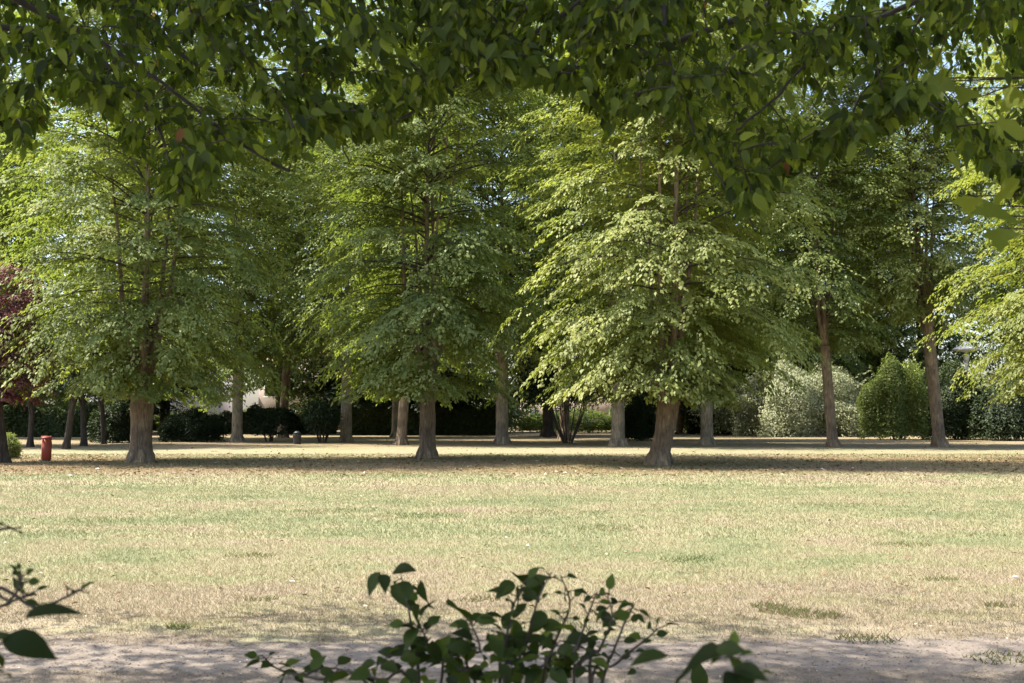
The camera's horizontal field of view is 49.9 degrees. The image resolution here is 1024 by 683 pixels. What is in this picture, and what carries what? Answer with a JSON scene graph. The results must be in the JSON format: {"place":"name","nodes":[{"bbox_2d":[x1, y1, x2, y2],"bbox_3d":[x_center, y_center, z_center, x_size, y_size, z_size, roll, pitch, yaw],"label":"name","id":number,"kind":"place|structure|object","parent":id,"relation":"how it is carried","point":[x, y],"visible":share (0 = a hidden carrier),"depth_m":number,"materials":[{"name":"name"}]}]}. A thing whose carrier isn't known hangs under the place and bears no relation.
{"place":"outdoors","nodes":[
{"label":"outdoors","id":0,"kind":"place"},
{"bbox_2d":[84,359,232,419],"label":"house","id":1,"kind":"structure","parent":0,"point":[226,405],"depth_m":121.85,"materials":[{"name":"grey stone"}]},
{"bbox_2d":[258,343,339,429],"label":"house","id":2,"kind":"structure","parent":0,"point":[265,402],"depth_m":125.83,"materials":[{"name":"white tile"}]},
{"bbox_2d":[0,419,1023,682],"bbox_3d":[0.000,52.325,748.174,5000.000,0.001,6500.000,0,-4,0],"label":"lawn ground","id":3,"kind":"structure","parent":0,"point":[536,443],"depth_m":14.27,"materials":[{"name":"plant"}]},
{"bbox_2d":[6,432,23,458],"bbox_3d":[-19.523,4.064,42.569,1.229,1.237,0.982,-1,-4,12],"label":"shrub","id":4,"kind":"object","parent":3,"relation":"on","point":[14,448],"visible":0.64,"depth_m":42.48,"materials":[{"name":"green plant"}]},
{"bbox_2d":[0,252,65,462],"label":"plum tree","id":5,"kind":"object","parent":3,"relation":"on","point":[15,307],"visible":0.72,"depth_m":38.63,"materials":[{"name":"red plant"}]},
{"bbox_2d":[0,67,79,362],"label":"lime tree","id":6,"kind":"object","parent":3,"relation":"on","point":[11,239],"visible":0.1,"depth_m":84.66,"materials":[{"name":"green plant"}]},
{"bbox_2d":[3,387,89,411],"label":"shrub","id":7,"kind":"object","parent":3,"relation":"on","point":[61,403],"visible":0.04,"depth_m":107.78,"materials":[{"name":"green plant"}]},
{"bbox_2d":[41,436,51,460],"bbox_3d":[-17.124,3.942,40.457,0.352,0.932,0.316,2,-4,-29],"label":"red litter box","id":8,"kind":"object","parent":3,"relation":"on","point":[46,448],"visible":0.91,"depth_m":40.34,"materials":[{"name":"paint"}]},
{"bbox_2d":[0,522,93,677],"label":"foreground shrub","id":9,"kind":"object","parent":3,"relation":"on","point":[27,643],"visible":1,"depth_m":1.06,"materials":[{"name":"green plant"}]},
{"bbox_2d":[6,313,91,446],"bbox_3d":[-25.272,2.107,58.700,6.112,7.192,6.619,-1,-4,13],"label":"tree","id":10,"kind":"object","parent":3,"relation":"on","point":[30,437],"visible":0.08,"depth_m":58.53,"materials":[{"name":"green plant"}]},
{"bbox_2d":[3,397,100,436],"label":"hedge","id":11,"kind":"object","parent":3,"relation":"on","point":[51,421],"visible":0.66,"depth_m":86.11,"materials":[{"name":"green plant"}]},
{"bbox_2d":[0,125,103,402],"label":"park tree","id":12,"kind":"object","parent":3,"relation":"on","point":[61,395],"visible":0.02,"depth_m":99.25,"materials":[{"name":"green plant"}]},
{"bbox_2d":[0,1,139,353],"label":"lime tree","id":13,"kind":"object","parent":3,"relation":"on","point":[21,190],"visible":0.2,"depth_m":62.45,"materials":[{"name":"green plant"}]},
{"bbox_2d":[35,314,113,445],"bbox_3d":[-24.075,2.087,60.996,6.112,7.552,6.619,0,-4,-1],"label":"tree","id":14,"kind":"object","parent":3,"relation":"on","point":[83,439],"visible":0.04,"depth_m":60.73,"materials":[{"name":"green plant"}]},
{"bbox_2d":[19,308,160,448],"bbox_3d":[-21.876,1.900,55.635,6.791,7.192,7.354,4,-5,-43],"label":"tree","id":15,"kind":"object","parent":3,"relation":"on","point":[66,443],"visible":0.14,"depth_m":55.05,"materials":[{"name":"green plant"}]},
{"bbox_2d":[65,312,130,443],"bbox_3d":[-24.138,2.168,64.796,5.883,7.911,5.433,1,-4,-8],"label":"tree","id":16,"kind":"object","parent":3,"relation":"on","point":[103,427],"visible":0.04,"depth_m":64.86,"materials":[{"name":"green plant"}]},
{"bbox_2d":[87,395,129,442],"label":"shrub","id":17,"kind":"object","parent":3,"relation":"on","point":[117,428],"visible":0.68,"depth_m":67.68,"materials":[{"name":"green plant"}]},
{"bbox_2d":[27,102,227,440],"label":"lime tree","id":18,"kind":"object","parent":3,"relation":"on","point":[113,236],"visible":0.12,"depth_m":73.04,"materials":[{"name":"green plant"}]},
{"bbox_2d":[75,365,200,415],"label":"holly tree","id":19,"kind":"object","parent":3,"relation":"on","point":[162,403],"visible":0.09,"depth_m":98.71,"materials":[{"name":"green plant"}]},
{"bbox_2d":[48,43,251,373],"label":"lime tree","id":20,"kind":"object","parent":3,"relation":"on","point":[86,191],"visible":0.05,"depth_m":79.51,"materials":[{"name":"green plant"}]},
{"bbox_2d":[80,144,249,432],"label":"park tree","id":21,"kind":"object","parent":3,"relation":"on","point":[168,411],"depth_m":107.38,"materials":[{"name":"green plant"}]},
{"bbox_2d":[152,409,182,432],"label":"shrub","id":22,"kind":"object","parent":3,"relation":"on","point":[156,421],"visible":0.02,"depth_m":108.61,"materials":[{"name":"green plant"}]},
{"bbox_2d":[0,0,354,462],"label":"broadleaf tree","id":23,"kind":"object","parent":3,"relation":"on","point":[133,361],"visible":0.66,"depth_m":38.95,"materials":[{"name":"green plant"}]},
{"bbox_2d":[155,407,226,441],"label":"shrub","id":24,"kind":"object","parent":3,"relation":"on","point":[202,427],"visible":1,"depth_m":70.44,"materials":[{"name":"green plant"}]},
{"bbox_2d":[133,35,355,441],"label":"lime tree","id":25,"kind":"object","parent":3,"relation":"on","point":[237,416],"visible":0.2,"depth_m":69.78,"materials":[{"name":"green plant"}]},
{"bbox_2d":[0,0,527,212],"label":"overhanging tree","id":26,"kind":"object","parent":3,"relation":"on","point":[331,121],"visible":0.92,"depth_m":3.32,"materials":[{"name":"green plant"}]},
{"bbox_2d":[192,402,337,433],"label":"hedge","id":27,"kind":"object","parent":3,"relation":"on","point":[225,416],"visible":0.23,"depth_m":100.43,"materials":[{"name":"green plant"}]},
{"bbox_2d":[246,407,294,441],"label":"shrub","id":28,"kind":"object","parent":3,"relation":"on","point":[272,418],"visible":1,"depth_m":70.20,"materials":[{"name":"green plant"}]},
{"bbox_2d":[195,141,350,432],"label":"park tree","id":29,"kind":"object","parent":3,"relation":"on","point":[301,390],"visible":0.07,"depth_m":97.45,"materials":[{"name":"green plant"}]},
{"bbox_2d":[214,71,377,437],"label":"lime tree","id":30,"kind":"object","parent":3,"relation":"on","point":[286,377],"visible":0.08,"depth_m":83.60,"materials":[{"name":"green plant"}]},
{"bbox_2d":[293,431,300,443],"bbox_3d":[-12.699,5.669,64.996,0.518,0.771,0.518,0,-4,0],"label":"litter bin","id":31,"kind":"object","parent":3,"relation":"on","point":[296,439],"visible":0.91,"depth_m":64.80,"materials":[{"name":"metal"}]},
{"bbox_2d":[299,400,342,442],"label":"shrub","id":32,"kind":"object","parent":3,"relation":"on","point":[315,414],"visible":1,"depth_m":67.81,"materials":[{"name":"green plant"}]},
{"bbox_2d":[289,373,358,429],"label":"shrub","id":33,"kind":"object","parent":3,"relation":"on","point":[293,405],"visible":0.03,"depth_m":108.23,"materials":[{"name":"green plant"}]},
{"bbox_2d":[225,23,443,441],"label":"lime tree","id":34,"kind":"object","parent":3,"relation":"on","point":[346,427],"visible":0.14,"depth_m":69.50,"materials":[{"name":"green plant"}]},
{"bbox_2d":[291,347,410,413],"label":"holly tree","id":35,"kind":"object","parent":3,"relation":"on","point":[330,382],"visible":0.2,"depth_m":96.10,"materials":[{"name":"green plant"}]},
{"bbox_2d":[296,88,504,436],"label":"lime tree","id":36,"kind":"object","parent":3,"relation":"on","point":[395,405],"depth_m":85.46,"materials":[{"name":"green plant"}]},
{"bbox_2d":[285,27,533,444],"bbox_3d":[-5.350,-6.806,64.337,14.171,25.735,13.343,-2,-5,32],"label":"lime tree","id":37,"kind":"object","parent":3,"relation":"on","point":[401,434],"visible":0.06,"depth_m":62.77,"materials":[{"name":"green plant"}]},
{"bbox_2d":[270,0,565,458],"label":"broadleaf tree","id":38,"kind":"object","parent":3,"relation":"on","point":[396,374],"visible":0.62,"depth_m":41.88,"materials":[{"name":"green plant"}]},
{"bbox_2d":[352,397,495,434],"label":"hedge","id":39,"kind":"object","parent":3,"relation":"on","point":[378,421],"visible":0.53,"depth_m":95.24,"materials":[{"name":"green plant"}]},
{"bbox_2d":[340,121,513,403],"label":"park tree","id":40,"kind":"object","parent":3,"relation":"on","point":[455,233],"depth_m":105.55,"materials":[{"name":"green plant"}]},
{"bbox_2d":[388,353,495,434],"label":"holly tree","id":41,"kind":"object","parent":3,"relation":"on","point":[470,400],"visible":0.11,"depth_m":94.52,"materials":[{"name":"green plant"}]},
{"bbox_2d":[244,562,707,682],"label":"foreground shrub","id":42,"kind":"object","parent":3,"relation":"on","point":[507,649],"visible":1,"depth_m":1.87,"materials":[{"name":"green plant"}]},
{"bbox_2d":[446,363,542,432],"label":"shrub","id":43,"kind":"object","parent":3,"relation":"on","point":[512,418],"visible":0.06,"depth_m":108.71,"materials":[{"name":"green plant"}]},
{"bbox_2d":[375,22,627,443],"bbox_3d":[-0.275,-7.433,66.085,18.276,27.223,15.430,0,-4,0],"label":"lime tree","id":44,"kind":"object","parent":3,"relation":"on","point":[502,433],"visible":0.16,"depth_m":64.70,"materials":[{"name":"green plant"}]},
{"bbox_2d":[0,440,1023,682],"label":"fallen leaves","id":45,"kind":"object","parent":3,"relation":"on","point":[637,550],"visible":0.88,"depth_m":32.29,"materials":[{"name":"brown plant"}]},
{"bbox_2d":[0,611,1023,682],"bbox_3d":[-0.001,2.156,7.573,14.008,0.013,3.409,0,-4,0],"label":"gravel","id":46,"kind":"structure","parent":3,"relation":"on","point":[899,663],"depth_m":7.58,"materials":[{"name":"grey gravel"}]},
{"bbox_2d":[0,636,1023,672],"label":"footpath","id":47,"kind":"structure","parent":3,"relation":"on","point":[775,652],"depth_m":7.58,"materials":[{"name":"grey gravel"}]},
{"bbox_2d":[452,107,635,435],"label":"park tree","id":48,"kind":"object","parent":3,"relation":"on","point":[552,432],"visible":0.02,"depth_m":91.50,"materials":[{"name":"green plant"}]},
{"bbox_2d":[508,326,594,436],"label":"holly tree","id":49,"kind":"object","parent":3,"relation":"on","point":[546,422],"visible":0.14,"depth_m":86.09,"materials":[{"name":"green plant"}]},
{"bbox_2d":[509,407,610,432],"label":"shrub","id":50,"kind":"object","parent":3,"relation":"on","point":[598,421],"visible":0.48,"depth_m":110.18,"materials":[{"name":"green plant"}]},
{"bbox_2d":[467,42,664,440],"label":"lime tree","id":51,"kind":"object","parent":3,"relation":"on","point":[568,397],"visible":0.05,"depth_m":74.17,"materials":[{"name":"green plant"}]},
{"bbox_2d":[524,363,610,442],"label":"shrub","id":52,"kind":"object","parent":3,"relation":"on","point":[537,390],"visible":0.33,"depth_m":66.41,"materials":[{"name":"green plant"}]},
{"bbox_2d":[495,0,741,445],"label":"lime tree","id":53,"kind":"object","parent":3,"relation":"on","point":[617,438],"visible":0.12,"depth_m":60.56,"materials":[{"name":"green plant"}]},
{"bbox_2d":[582,131,693,420],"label":"park tree","id":54,"kind":"object","parent":3,"relation":"on","point":[635,262],"depth_m":102.00,"materials":[{"name":"green plant"}]},
{"bbox_2d":[624,396,655,440],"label":"shrub","id":55,"kind":"object","parent":3,"relation":"on","point":[637,428],"visible":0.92,"depth_m":73.03,"materials":[{"name":"green plant"}]},
{"bbox_2d":[608,404,686,432],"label":"shrub","id":56,"kind":"object","parent":3,"relation":"on","point":[684,426],"visible":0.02,"depth_m":108.12,"materials":[{"name":"green plant"}]},
{"bbox_2d":[604,369,690,419],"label":"holly tree","id":57,"kind":"object","parent":3,"relation":"on","point":[645,394],"visible":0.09,"depth_m":94.69,"materials":[{"name":"green plant"}]},
{"bbox_2d":[486,0,861,465],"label":"broadleaf tree","id":58,"kind":"object","parent":3,"relation":"on","point":[670,379],"visible":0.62,"depth_m":36.27,"materials":[{"name":"green plant"}]},
{"bbox_2d":[593,80,779,439],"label":"lime tree","id":59,"kind":"object","parent":3,"relation":"on","point":[718,231],"visible":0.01,"depth_m":74.38,"materials":[{"name":"green plant"}]},
{"bbox_2d":[626,284,749,433],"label":"lime tree","id":60,"kind":"object","parent":3,"relation":"on","point":[679,423],"visible":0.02,"depth_m":100.79,"materials":[{"name":"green plant"}]},
{"bbox_2d":[372,0,1023,225],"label":"overhanging tree","id":61,"kind":"object","parent":3,"relation":"on","point":[590,29],"visible":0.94,"depth_m":3.34,"materials":[{"name":"green plant"}]},
{"bbox_2d":[629,630,776,682],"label":"foreground shrub","id":62,"kind":"object","parent":3,"relation":"on","point":[745,671],"visible":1,"depth_m":1.14,"materials":[{"name":"green plant"}]},
{"bbox_2d":[567,3,844,444],"bbox_3d":[11.433,-7.071,63.431,14.813,26.134,17.545,2,-4,-28],"label":"lime tree","id":63,"kind":"object","parent":3,"relation":"on","point":[706,436],"visible":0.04,"depth_m":62.47,"materials":[{"name":"green plant"}]},
{"bbox_2d":[684,404,735,433],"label":"hedge","id":64,"kind":"object","parent":3,"relation":"on","point":[691,428],"visible":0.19,"depth_m":100.63,"materials":[{"name":"green plant"}]},
{"bbox_2d":[680,353,786,434],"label":"holly tree","id":65,"kind":"object","parent":3,"relation":"on","point":[732,367],"visible":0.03,"depth_m":95.65,"materials":[{"name":"green plant"}]},
{"bbox_2d":[681,175,857,434],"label":"park tree","id":66,"kind":"object","parent":3,"relation":"on","point":[743,371],"visible":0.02,"depth_m":95.73,"materials":[{"name":"green plant"}]},
{"bbox_2d":[687,357,885,436],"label":"shrub","id":67,"kind":"object","parent":3,"relation":"on","point":[804,416],"visible":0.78,"depth_m":87.40,"materials":[{"name":"green plant"}]},
{"bbox_2d":[743,124,905,434],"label":"lime tree","id":68,"kind":"object","parent":3,"relation":"on","point":[845,356],"visible":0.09,"depth_m":95.46,"materials":[{"name":"green plant"}]},
{"bbox_2d":[782,351,866,432],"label":"tree","id":69,"kind":"object","parent":3,"relation":"on","point":[808,371],"visible":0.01,"depth_m":98.47,"materials":[{"name":"green plant"}]},
{"bbox_2d":[737,131,917,393],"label":"park tree","id":70,"kind":"object","parent":3,"relation":"on","point":[864,368],"visible":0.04,"depth_m":98.47,"materials":[{"name":"green plant"}]},
{"bbox_2d":[708,0,963,446],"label":"lime tree","id":71,"kind":"object","parent":3,"relation":"on","point":[823,320],"visible":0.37,"depth_m":58.08,"materials":[{"name":"green plant"}]},
{"bbox_2d":[837,390,880,435],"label":"shrub","id":72,"kind":"object","parent":3,"relation":"on","point":[851,427],"depth_m":91.74,"materials":[{"name":"green plant"}]},
{"bbox_2d":[813,130,949,363],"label":"lime tree","id":73,"kind":"object","parent":3,"relation":"on","point":[901,329],"visible":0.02,"depth_m":101.70,"materials":[{"name":"green plant"}]},
{"bbox_2d":[848,357,925,417],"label":"tree","id":74,"kind":"object","parent":3,"relation":"on","point":[924,378],"visible":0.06,"depth_m":98.88,"materials":[{"name":"green plant"}]},
{"bbox_2d":[855,352,931,439],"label":"shrub","id":75,"kind":"object","parent":3,"relation":"on","point":[905,412],"visible":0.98,"depth_m":76.55,"materials":[{"name":"green plant"}]},
{"bbox_2d":[780,0,1022,446],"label":"lime tree","id":76,"kind":"object","parent":3,"relation":"on","point":[942,263],"visible":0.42,"depth_m":58.28,"materials":[{"name":"green plant"}]},
{"bbox_2d":[836,122,1013,404],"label":"park tree","id":77,"kind":"object","parent":3,"relation":"on","point":[950,344],"visible":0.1,"depth_m":97.95,"materials":[{"name":"green plant"}]},
{"bbox_2d":[919,358,996,439],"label":"shrub","id":78,"kind":"object","parent":3,"relation":"on","point":[955,423],"visible":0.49,"depth_m":76.16,"materials":[{"name":"green plant"}]},
{"bbox_2d":[902,6,1023,409],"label":"broadleaf tree","id":79,"kind":"object","parent":3,"relation":"on","point":[1016,304],"visible":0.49,"depth_m":42.05,"materials":[{"name":"green plant"}]},
{"bbox_2d":[952,342,979,383],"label":"street lamp","id":80,"kind":"object","parent":3,"relation":"on","point":[964,350],"visible":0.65,"depth_m":92.87,"materials":[{"name":"white metal"}]},
{"bbox_2d":[909,73,1023,252],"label":"maple sapling","id":81,"kind":"object","parent":3,"relation":"on","point":[972,206],"visible":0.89,"depth_m":3.40,"materials":[{"name":"green plant"}]},
{"bbox_2d":[929,10,1023,351],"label":"lime tree","id":82,"kind":"object","parent":3,"relation":"on","point":[1013,337],"visible":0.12,"depth_m":61.15,"materials":[{"name":"green plant"}]},
{"bbox_2d":[953,115,1023,387],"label":"park tree","id":83,"kind":"object","parent":3,"relation":"on","point":[984,353],"visible":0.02,"depth_m":99.18,"materials":[{"name":"green plant"}]},
{"bbox_2d":[957,380,1023,440],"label":"shrub","id":84,"kind":"object","parent":3,"relation":"on","point":[1015,416],"visible":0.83,"depth_m":73.77,"materials":[{"name":"green plant"}]},
{"bbox_2d":[983,380,1012,431],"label":"shrub","id":85,"kind":"object","parent":3,"relation":"on","point":[998,410],"depth_m":110.17,"materials":[{"name":"green plant"}]},
{"bbox_2d":[1,0,1023,413],"label":"sky","id":86,"kind":"structure","parent":0,"point":[252,398],"materials":[{"name":"white"}]},
{"bbox_2d":[517,360,684,430],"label":"bush","id":87,"kind":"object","parent":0,"point":[603,408],"depth_m":123.77,"materials":[{"name":"green plant"}]},
{"bbox_2d":[992,351,1022,407],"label":"holly tree","id":88,"kind":"object","parent":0,"point":[1009,368],"visible":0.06,"depth_m":92.75,"materials":[{"name":"green plant"}]}
]}

